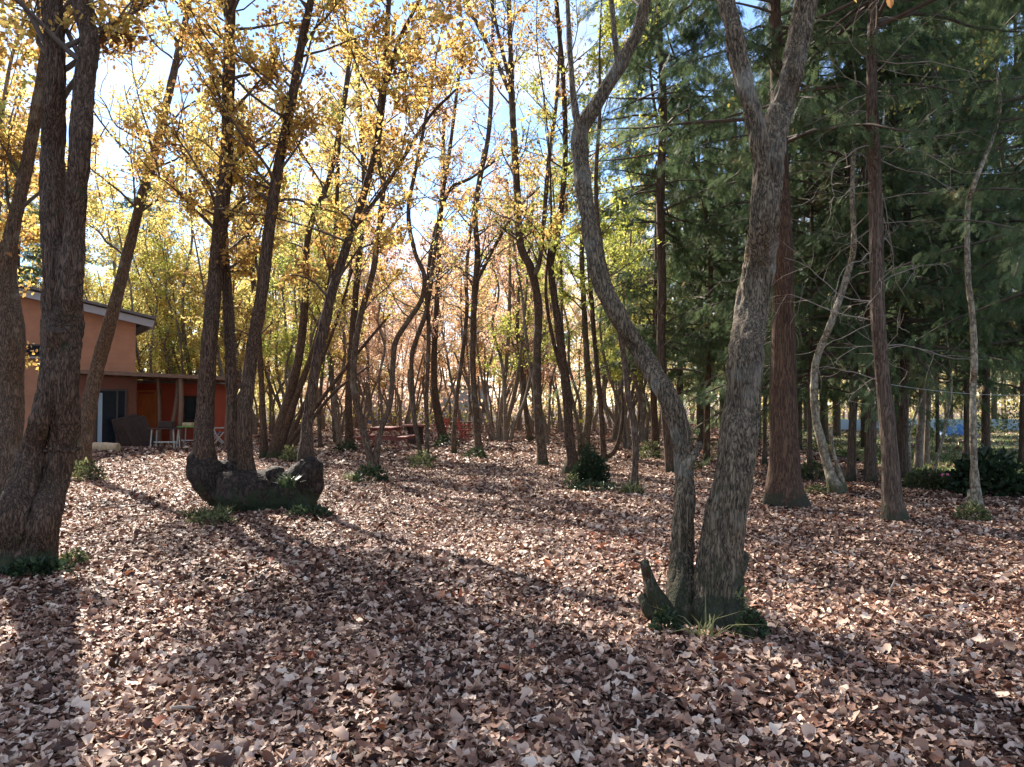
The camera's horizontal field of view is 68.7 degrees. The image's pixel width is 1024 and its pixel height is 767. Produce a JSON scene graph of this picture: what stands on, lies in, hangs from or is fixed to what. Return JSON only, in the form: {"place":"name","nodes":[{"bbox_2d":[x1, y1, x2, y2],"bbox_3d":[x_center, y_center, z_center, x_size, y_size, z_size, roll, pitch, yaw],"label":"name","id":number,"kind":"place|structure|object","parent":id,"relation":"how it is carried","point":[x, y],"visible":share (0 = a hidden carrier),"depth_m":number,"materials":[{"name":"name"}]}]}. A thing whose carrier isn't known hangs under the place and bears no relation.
{"place":"outdoors","nodes":[
{"label":"outdoors","id":0,"kind":"place"},
{"bbox_2d":[0,406,1023,766],"bbox_3d":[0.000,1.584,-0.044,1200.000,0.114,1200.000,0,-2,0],"label":"ground","id":1,"kind":"structure","parent":0,"point":[424,760],"depth_m":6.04,"materials":[{"name":"brown plant"}]},
{"bbox_2d":[0,113,42,287],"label":"autumn tree","id":2,"kind":"object","parent":1,"relation":"on","point":[38,261],"visible":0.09,"depth_m":40.09,"materials":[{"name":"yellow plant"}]},
{"bbox_2d":[0,74,67,371],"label":"autumn tree","id":3,"kind":"object","parent":1,"relation":"on","point":[12,128],"visible":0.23,"depth_m":20.27,"materials":[{"name":"yellow plant"}]},
{"bbox_2d":[0,0,70,258],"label":"autumn tree","id":4,"kind":"object","parent":1,"relation":"on","point":[30,52],"visible":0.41,"depth_m":14.14,"materials":[{"name":"yellow plant"}]},
{"bbox_2d":[0,555,75,579],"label":"ivy clump","id":5,"kind":"object","parent":1,"relation":"on","point":[21,566],"visible":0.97,"depth_m":6.74,"materials":[{"name":"green plant"}]},
{"bbox_2d":[0,94,115,298],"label":"autumn tree","id":6,"kind":"object","parent":1,"relation":"on","point":[88,290],"visible":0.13,"depth_m":35.89,"materials":[{"name":"yellow plant"}]},
{"bbox_2d":[0,0,163,495],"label":"broadleaf tree","id":7,"kind":"object","parent":1,"relation":"on","point":[12,363],"visible":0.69,"depth_m":12.34,"materials":[{"name":"brown plant"}]},
{"bbox_2d":[18,283,155,447],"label":"house","id":8,"kind":"structure","parent":1,"relation":"on","point":[117,397],"depth_m":27.24,"materials":[{"name":"orange paint"}]},
{"bbox_2d":[94,389,126,442],"bbox_3d":[-14.599,1.259,27.273,1.013,2.110,0.100,1,-2,-35],"label":"glass door","id":9,"kind":"structure","parent":8,"relation":"in","point":[112,403],"depth_m":27.24,"materials":[{"name":"glass"}]},
{"bbox_2d":[68,93,148,301],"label":"autumn tree","id":10,"kind":"object","parent":1,"relation":"on","point":[101,202],"visible":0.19,"depth_m":39.14,"materials":[{"name":"yellow plant"}]},
{"bbox_2d":[0,0,254,572],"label":"broadleaf tree","id":11,"kind":"object","parent":1,"relation":"on","point":[33,495],"visible":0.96,"depth_m":7.20,"materials":[{"name":"brown plant"}]},
{"bbox_2d":[26,0,254,472],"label":"broadleaf tree","id":12,"kind":"object","parent":1,"relation":"on","point":[90,398],"visible":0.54,"depth_m":17.39,"materials":[{"name":"yellow plant"}]},
{"bbox_2d":[86,174,197,379],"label":"autumn tree","id":13,"kind":"object","parent":1,"relation":"on","point":[110,195],"visible":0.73,"depth_m":34.76,"materials":[{"name":"yellow plant"}]},
{"bbox_2d":[83,256,200,379],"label":"autumn tree","id":14,"kind":"object","parent":1,"relation":"on","point":[156,367],"visible":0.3,"depth_m":37.82,"materials":[{"name":"yellow plant"}]},
{"bbox_2d":[121,445,171,447],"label":"plank deck","id":15,"kind":"structure","parent":1,"relation":"on","point":[144,446],"depth_m":26.24,"materials":[{"name":"wood"}]},
{"bbox_2d":[122,415,159,446],"bbox_3d":[-13.014,1.743,26.319,1.200,1.257,0.259,1,-2,-31],"label":"folded table","id":16,"kind":"object","parent":15,"relation":"on","point":[138,433],"visible":0.79,"depth_m":26.32,"materials":[{"name":"brown wood"}]},
{"bbox_2d":[127,206,192,373],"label":"autumn tree","id":17,"kind":"object","parent":1,"relation":"on","point":[158,236],"visible":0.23,"depth_m":39.03,"materials":[{"name":"yellow plant"}]},
{"bbox_2d":[80,370,255,446],"bbox_3d":[-12.942,1.001,28.368,5.711,2.894,3.129,0,-2,-10],"label":"timber canopy","id":18,"kind":"object","parent":1,"relation":"on","point":[180,379],"visible":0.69,"depth_m":27.21,"materials":[{"name":"brown wood"}]},
{"bbox_2d":[138,232,207,374],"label":"autumn tree","id":19,"kind":"object","parent":1,"relation":"on","point":[165,256],"visible":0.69,"depth_m":36.44,"materials":[{"name":"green plant"}]},
{"bbox_2d":[101,209,246,375],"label":"autumn tree","id":20,"kind":"object","parent":1,"relation":"on","point":[136,265],"visible":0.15,"depth_m":37.87,"materials":[{"name":"yellow plant"}]},
{"bbox_2d":[136,380,239,441],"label":"red shed","id":21,"kind":"structure","parent":1,"relation":"on","point":[146,405],"depth_m":29.97,"materials":[{"name":"wood"}]},
{"bbox_2d":[136,390,156,436],"bbox_3d":[-14.625,1.328,29.935,0.840,2.120,0.080,0,-2,0],"label":"door","id":22,"kind":"structure","parent":21,"relation":"in","point":[146,404],"depth_m":29.93,"materials":[{"name":"wood"}]},
{"bbox_2d":[138,227,257,374],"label":"autumn tree","id":23,"kind":"object","parent":1,"relation":"on","point":[164,346],"visible":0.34,"depth_m":36.92,"materials":[{"name":"yellow plant"}]},
{"bbox_2d":[148,75,280,374],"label":"autumn tree","id":24,"kind":"object","parent":1,"relation":"on","point":[180,273],"visible":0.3,"depth_m":36.61,"materials":[{"name":"yellow plant"}]},
{"bbox_2d":[167,82,265,434],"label":"autumn tree","id":25,"kind":"object","parent":1,"relation":"on","point":[254,421],"visible":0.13,"depth_m":36.64,"materials":[{"name":"yellow plant"}]},
{"bbox_2d":[154,216,302,400],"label":"autumn tree","id":26,"kind":"object","parent":1,"relation":"on","point":[221,352],"visible":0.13,"depth_m":37.88,"materials":[{"name":"yellow plant"}]},
{"bbox_2d":[158,173,303,375],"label":"autumn tree","id":27,"kind":"object","parent":1,"relation":"on","point":[244,329],"visible":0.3,"depth_m":33.42,"materials":[{"name":"yellow plant"}]},
{"bbox_2d":[248,202,320,433],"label":"autumn tree","id":28,"kind":"object","parent":1,"relation":"on","point":[272,421],"visible":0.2,"depth_m":37.47,"materials":[{"name":"yellow plant"}]},
{"bbox_2d":[167,10,430,458],"bbox_3d":[-5.792,-4.252,21.882,8.102,13.224,3.745,-1,-2,18],"label":"broadleaf tree","id":29,"kind":"object","parent":1,"relation":"on","point":[283,423],"visible":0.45,"depth_m":21.59,"materials":[{"name":"yellow plant"}]},
{"bbox_2d":[235,162,370,438],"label":"autumn tree","id":30,"kind":"object","parent":1,"relation":"on","point":[289,361],"visible":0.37,"depth_m":26.25,"materials":[{"name":"yellow plant"}]},
{"bbox_2d":[273,165,379,446],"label":"broadleaf tree","id":31,"kind":"object","parent":1,"relation":"on","point":[320,443],"visible":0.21,"depth_m":26.70,"materials":[{"name":"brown plant"}]},
{"bbox_2d":[109,0,550,513],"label":"broadleaf tree","id":32,"kind":"object","parent":1,"relation":"on","point":[236,478],"visible":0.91,"depth_m":10.91,"materials":[{"name":"yellow plant"}]},
{"bbox_2d":[289,241,377,433],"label":"autumn tree","id":33,"kind":"object","parent":1,"relation":"on","point":[338,365],"visible":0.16,"depth_m":38.59,"materials":[{"name":"brown plant"}]},
{"bbox_2d":[297,100,375,442],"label":"broadleaf tree","id":34,"kind":"object","parent":1,"relation":"on","point":[331,373],"visible":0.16,"depth_m":29.75,"materials":[{"name":"yellow plant"}]},
{"bbox_2d":[300,220,410,432],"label":"autumn tree","id":35,"kind":"object","parent":1,"relation":"on","point":[378,382],"visible":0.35,"depth_m":36.61,"materials":[{"name":"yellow plant"}]},
{"bbox_2d":[308,143,407,444],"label":"autumn tree","id":36,"kind":"object","parent":1,"relation":"on","point":[338,354],"visible":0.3,"depth_m":27.10,"materials":[{"name":"yellow plant"}]},
{"bbox_2d":[300,22,420,448],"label":"broadleaf tree","id":37,"kind":"object","parent":1,"relation":"on","point":[349,433],"visible":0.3,"depth_m":26.07,"materials":[{"name":"yellow plant"}]},
{"bbox_2d":[338,223,391,425],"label":"autumn tree","id":38,"kind":"object","parent":1,"relation":"on","point":[366,351],"visible":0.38,"depth_m":37.72,"materials":[{"name":"orange plant"}]},
{"bbox_2d":[341,228,406,428],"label":"autumn tree","id":39,"kind":"object","parent":1,"relation":"on","point":[377,334],"visible":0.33,"depth_m":41.82,"materials":[{"name":"yellow plant"}]},
{"bbox_2d":[332,285,422,426],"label":"autumn tree","id":40,"kind":"object","parent":1,"relation":"on","point":[385,374],"visible":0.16,"depth_m":44.89,"materials":[{"name":"brown plant"}]},
{"bbox_2d":[348,291,420,425],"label":"autumn tree","id":41,"kind":"object","parent":1,"relation":"on","point":[397,383],"visible":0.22,"depth_m":51.10,"materials":[{"name":"orange plant"}]},
{"bbox_2d":[274,0,522,477],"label":"broadleaf tree","id":42,"kind":"object","parent":1,"relation":"on","point":[373,457],"visible":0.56,"depth_m":16.62,"materials":[{"name":"yellow plant"}]},
{"bbox_2d":[342,218,462,429],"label":"autumn tree","id":43,"kind":"object","parent":1,"relation":"on","point":[417,364],"visible":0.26,"depth_m":44.28,"materials":[{"name":"yellow plant"}]},
{"bbox_2d":[403,287,460,423],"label":"autumn tree","id":44,"kind":"object","parent":1,"relation":"on","point":[419,355],"visible":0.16,"depth_m":49.81,"materials":[{"name":"orange plant"}]},
{"bbox_2d":[399,102,473,441],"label":"broadleaf tree","id":45,"kind":"object","parent":1,"relation":"on","point":[439,422],"visible":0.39,"depth_m":30.85,"materials":[{"name":"yellow plant"}]},
{"bbox_2d":[409,234,469,432],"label":"autumn tree","id":46,"kind":"object","parent":1,"relation":"on","point":[454,377],"visible":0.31,"depth_m":39.26,"materials":[{"name":"orange plant"}]},
{"bbox_2d":[354,25,526,464],"bbox_3d":[-1.749,-3.548,19.381,4.102,11.677,3.010,-1,-2,30],"label":"broadleaf tree","id":47,"kind":"object","parent":1,"relation":"on","point":[431,265],"visible":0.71,"depth_m":18.98,"materials":[{"name":"yellow plant"}]},
{"bbox_2d":[420,142,516,453],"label":"broadleaf tree","id":48,"kind":"object","parent":1,"relation":"on","point":[465,326],"visible":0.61,"depth_m":24.25,"materials":[{"name":"yellow plant"}]},
{"bbox_2d":[432,221,524,432],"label":"autumn tree","id":49,"kind":"object","parent":1,"relation":"on","point":[484,351],"visible":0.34,"depth_m":39.94,"materials":[{"name":"yellow plant"}]},
{"bbox_2d":[419,0,541,456],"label":"broadleaf tree","id":50,"kind":"object","parent":1,"relation":"on","point":[474,284],"visible":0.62,"depth_m":22.35,"materials":[{"name":"yellow plant"}]},
{"bbox_2d":[434,249,562,428],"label":"autumn tree","id":51,"kind":"object","parent":1,"relation":"on","point":[510,383],"visible":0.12,"depth_m":45.53,"materials":[{"name":"orange plant"}]},
{"bbox_2d":[432,130,576,440],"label":"broadleaf tree","id":52,"kind":"object","parent":1,"relation":"on","point":[499,434],"visible":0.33,"depth_m":30.89,"materials":[{"name":"yellow plant"}]},
{"bbox_2d":[477,149,557,440],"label":"broadleaf tree","id":53,"kind":"object","parent":1,"relation":"on","point":[527,424],"visible":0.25,"depth_m":32.18,"materials":[{"name":"yellow plant"}]},
{"bbox_2d":[481,163,555,443],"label":"autumn tree","id":54,"kind":"object","parent":1,"relation":"on","point":[530,365],"visible":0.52,"depth_m":29.32,"materials":[{"name":"yellow plant"}]},
{"bbox_2d":[24,265,1019,423],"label":"wood","id":55,"kind":"object","parent":1,"relation":"on","point":[1002,402],"visible":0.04,"depth_m":63.66,"materials":[{"name":"brown plant"}]},
{"bbox_2d":[455,172,593,441],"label":"autumn tree","id":56,"kind":"object","parent":1,"relation":"on","point":[505,428],"visible":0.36,"depth_m":30.83,"materials":[{"name":"yellow plant"}]},
{"bbox_2d":[473,216,577,432],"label":"autumn tree","id":57,"kind":"object","parent":1,"relation":"on","point":[513,294],"visible":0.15,"depth_m":37.64,"materials":[{"name":"orange plant"}]},
{"bbox_2d":[485,224,586,432],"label":"autumn tree","id":58,"kind":"object","parent":1,"relation":"on","point":[549,401],"visible":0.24,"depth_m":37.62,"materials":[{"name":"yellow plant"}]},
{"bbox_2d":[459,0,614,465],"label":"broadleaf tree","id":59,"kind":"object","parent":1,"relation":"on","point":[533,272],"visible":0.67,"depth_m":19.15,"materials":[{"name":"yellow plant"}]},
{"bbox_2d":[253,392,858,429],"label":"undergrowth","id":60,"kind":"object","parent":1,"relation":"on","point":[430,417],"visible":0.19,"depth_m":48.53,"materials":[{"name":"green plant"}]},
{"bbox_2d":[519,188,592,434],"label":"autumn tree","id":61,"kind":"object","parent":1,"relation":"on","point":[569,342],"visible":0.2,"depth_m":33.49,"materials":[{"name":"yellow plant"}]},
{"bbox_2d":[493,34,636,455],"bbox_3d":[1.583,-3.769,23.076,4.543,12.327,3.449,0,-2,-9],"label":"broadleaf tree","id":62,"kind":"object","parent":1,"relation":"on","point":[583,439],"visible":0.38,"depth_m":22.35,"materials":[{"name":"yellow plant"}]},
{"bbox_2d":[491,0,639,473],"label":"broadleaf tree","id":63,"kind":"object","parent":1,"relation":"on","point":[559,349],"visible":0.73,"depth_m":16.67,"materials":[{"name":"yellow plant"}]},
{"bbox_2d":[507,82,657,459],"bbox_3d":[1.936,-2.607,20.555,4.125,9.862,3.158,-1,-2,21],"label":"broadleaf tree","id":64,"kind":"object","parent":1,"relation":"on","point":[604,454],"visible":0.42,"depth_m":19.95,"materials":[{"name":"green plant"}]},
{"bbox_2d":[571,442,610,482],"bbox_3d":[1.537,1.558,14.625,0.823,0.877,0.666,0,-2,0],"label":"clipped shrub","id":65,"kind":"object","parent":1,"relation":"on","point":[592,466],"visible":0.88,"depth_m":14.53,"materials":[{"name":"green plant"}]},
{"bbox_2d":[507,0,680,487],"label":"broadleaf tree","id":66,"kind":"object","parent":1,"relation":"on","point":[600,63],"visible":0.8,"depth_m":13.96,"materials":[{"name":"yellow plant"}]},
{"bbox_2d":[575,147,674,448],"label":"autumn tree","id":67,"kind":"object","parent":1,"relation":"on","point":[626,440],"visible":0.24,"depth_m":26.66,"materials":[{"name":"yellow plant"}]},
{"bbox_2d":[556,229,703,432],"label":"autumn tree","id":68,"kind":"object","parent":1,"relation":"on","point":[635,399],"visible":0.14,"depth_m":33.44,"materials":[{"name":"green plant"}]},
{"bbox_2d":[577,170,685,441],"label":"autumn tree","id":69,"kind":"object","parent":1,"relation":"on","point":[644,433],"visible":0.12,"depth_m":29.75,"materials":[{"name":"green plant"}]},
{"bbox_2d":[378,0,893,636],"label":"broadleaf tree","id":70,"kind":"object","parent":1,"relation":"on","point":[712,584],"visible":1,"depth_m":5.56,"materials":[{"name":"grey plant"}]},
{"bbox_2d":[549,0,750,471],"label":"cedar tree","id":71,"kind":"object","parent":1,"relation":"on","point":[663,220],"visible":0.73,"depth_m":17.28,"materials":[{"name":"green plant"}]},
{"bbox_2d":[603,122,700,439],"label":"autumn tree","id":72,"kind":"object","parent":1,"relation":"on","point":[615,432],"visible":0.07,"depth_m":31.62,"materials":[{"name":"yellow plant"}]},
{"bbox_2d":[544,0,768,457],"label":"cedar tree","id":73,"kind":"object","parent":1,"relation":"on","point":[652,341],"visible":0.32,"depth_m":21.50,"materials":[{"name":"green plant"}]},
{"bbox_2d":[647,601,683,635],"bbox_3d":[1.043,1.604,5.100,0.242,0.242,0.188,0,-2,0],"label":"ivy clump","id":74,"kind":"object","parent":1,"relation":"on","point":[665,614],"visible":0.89,"depth_m":5.08,"materials":[{"name":"green plant"}]},
{"bbox_2d":[611,0,772,461],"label":"cedar tree","id":75,"kind":"object","parent":1,"relation":"on","point":[714,19],"visible":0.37,"depth_m":20.46,"materials":[{"name":"green plant"}]},
{"bbox_2d":[651,93,741,442],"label":"cedar tree","id":76,"kind":"object","parent":1,"relation":"on","point":[700,413],"visible":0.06,"depth_m":28.95,"materials":[{"name":"green plant"}]},
{"bbox_2d":[641,74,807,431],"bbox_3d":[8.246,-4.362,27.245,7.175,13.760,6.042,1,-2,-28],"label":"cedar tree","id":77,"kind":"object","parent":1,"relation":"on","point":[700,304],"visible":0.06,"depth_m":27.02,"materials":[{"name":"green plant"}]},
{"bbox_2d":[732,606,770,639],"bbox_3d":[1.598,1.602,5.001,0.246,0.241,0.214,-1,-2,30],"label":"ivy clump","id":78,"kind":"object","parent":1,"relation":"on","point":[751,615],"visible":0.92,"depth_m":4.98,"materials":[{"name":"green plant"}]},
{"bbox_2d":[557,0,983,509],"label":"cedar tree","id":79,"kind":"object","parent":1,"relation":"on","point":[784,487],"visible":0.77,"depth_m":11.47,"materials":[{"name":"green plant"}]},
{"bbox_2d":[641,0,919,464],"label":"cedar tree","id":80,"kind":"object","parent":1,"relation":"on","point":[829,386],"visible":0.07,"depth_m":19.38,"materials":[{"name":"green plant"}]},
{"bbox_2d":[666,0,951,479],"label":"cedar tree","id":81,"kind":"object","parent":1,"relation":"on","point":[812,347],"visible":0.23,"depth_m":15.25,"materials":[{"name":"green plant"}]},
{"bbox_2d":[682,0,1023,480],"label":"cedar tree","id":82,"kind":"object","parent":1,"relation":"on","point":[856,380],"visible":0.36,"depth_m":14.25,"materials":[{"name":"green plant"}]},
{"bbox_2d":[721,40,984,494],"bbox_3d":[5.820,-1.909,12.764,4.522,8.032,1.287,0,-2,15],"label":"broadleaf tree","id":83,"kind":"object","parent":1,"relation":"on","point":[836,483],"visible":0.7,"depth_m":13.06,"materials":[{"name":"brown plant"}]},
{"bbox_2d":[711,0,1023,521],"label":"cedar tree","id":84,"kind":"object","parent":1,"relation":"on","point":[893,507],"visible":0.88,"depth_m":9.98,"materials":[{"name":"green plant"}]},
{"bbox_2d":[731,0,1023,482],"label":"cedar tree","id":85,"kind":"object","parent":1,"relation":"on","point":[870,472],"visible":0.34,"depth_m":14.37,"materials":[{"name":"green plant"}]},
{"bbox_2d":[790,0,1023,477],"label":"cedar tree","id":86,"kind":"object","parent":1,"relation":"on","point":[895,121],"visible":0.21,"depth_m":14.86,"materials":[{"name":"green plant"}]},
{"bbox_2d":[864,222,952,477],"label":"young tree","id":87,"kind":"object","parent":1,"relation":"on","point":[943,434],"visible":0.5,"depth_m":14.51,"materials":[{"name":"brown plant"}]},
{"bbox_2d":[901,466,948,491],"bbox_3d":[7.531,1.728,13.630,1.003,0.488,0.705,0,-2,-11],"label":"mound shrub","id":88,"kind":"object","parent":1,"relation":"on","point":[923,480],"visible":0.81,"depth_m":13.53,"materials":[{"name":"green plant"}]},
{"bbox_2d":[884,0,1023,356],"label":"cedar tree","id":89,"kind":"object","parent":1,"relation":"on","point":[1012,86],"visible":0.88,"depth_m":11.08,"materials":[{"name":"green plant"}]},
{"bbox_2d":[885,0,1023,400],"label":"cedar tree","id":90,"kind":"object","parent":1,"relation":"on","point":[1013,342],"visible":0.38,"depth_m":14.92,"materials":[{"name":"green plant"}]},
{"bbox_2d":[952,499,992,521],"bbox_3d":[6.176,1.711,10.067,0.524,0.323,0.471,0,-2,0],"label":"weed patch","id":91,"kind":"object","parent":1,"relation":"on","point":[971,506],"visible":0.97,"depth_m":10.03,"materials":[{"name":"green plant"}]},
{"bbox_2d":[936,30,1023,510],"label":"broadleaf tree","id":92,"kind":"object","parent":1,"relation":"on","point":[974,493],"visible":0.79,"depth_m":10.70,"materials":[{"name":"grey plant"}]},
{"bbox_2d":[943,443,1023,497],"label":"glossy shrub","id":93,"kind":"object","parent":1,"relation":"on","point":[1005,476],"visible":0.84,"depth_m":12.73,"materials":[{"name":"green plant"}]},
{"bbox_2d":[0,0,1023,405],"label":"sky","id":94,"kind":"structure","parent":0,"point":[118,76],"materials":[{"name":"white"}]},
{"bbox_2d":[688,418,1022,479],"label":"grass field","id":95,"kind":"structure","parent":0,"point":[1001,446],"depth_m":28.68,"materials":[{"name":"green plant"}]},
{"bbox_2d":[717,57,912,449],"bbox_3d":[9.961,-4.572,26.001,6.202,14.122,7.364,0,-2,-17],"label":"cedar tree","id":96,"kind":"object","parent":95,"relation":"on","point":[800,402],"visible":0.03,"depth_m":25.84,"materials":[{"name":"plant"}]},
{"bbox_2d":[797,0,1023,469],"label":"cedar tree","id":97,"kind":"object","parent":95,"relation":"on","point":[918,451],"visible":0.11,"depth_m":18.06,"materials":[{"name":"green plant"}]},
{"bbox_2d":[797,0,1023,466],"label":"cedar tree","id":98,"kind":"object","parent":95,"relation":"on","point":[926,449],"visible":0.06,"depth_m":18.41,"materials":[{"name":"green plant"}]},
{"bbox_2d":[805,18,1019,443],"bbox_3d":[12.266,-4.966,24.043,7.728,14.821,6.508,1,-2,-21],"label":"cedar tree","id":99,"kind":"object","parent":95,"relation":"on","point":[945,378],"visible":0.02,"depth_m":23.11,"materials":[{"name":"green plant"}]},
{"bbox_2d":[844,17,1023,457],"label":"cedar tree","id":100,"kind":"object","parent":95,"relation":"on","point":[966,445],"visible":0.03,"depth_m":21.49,"materials":[{"name":"green plant"}]},
{"bbox_2d":[919,15,1023,457],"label":"cedar tree","id":101,"kind":"object","parent":95,"relation":"on","point":[985,430],"visible":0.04,"depth_m":21.42,"materials":[{"name":"plant"}]},
{"bbox_2d":[933,0,1023,464],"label":"cedar tree","id":102,"kind":"object","parent":95,"relation":"on","point":[1021,436],"visible":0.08,"depth_m":18.90,"materials":[{"name":"green plant"}]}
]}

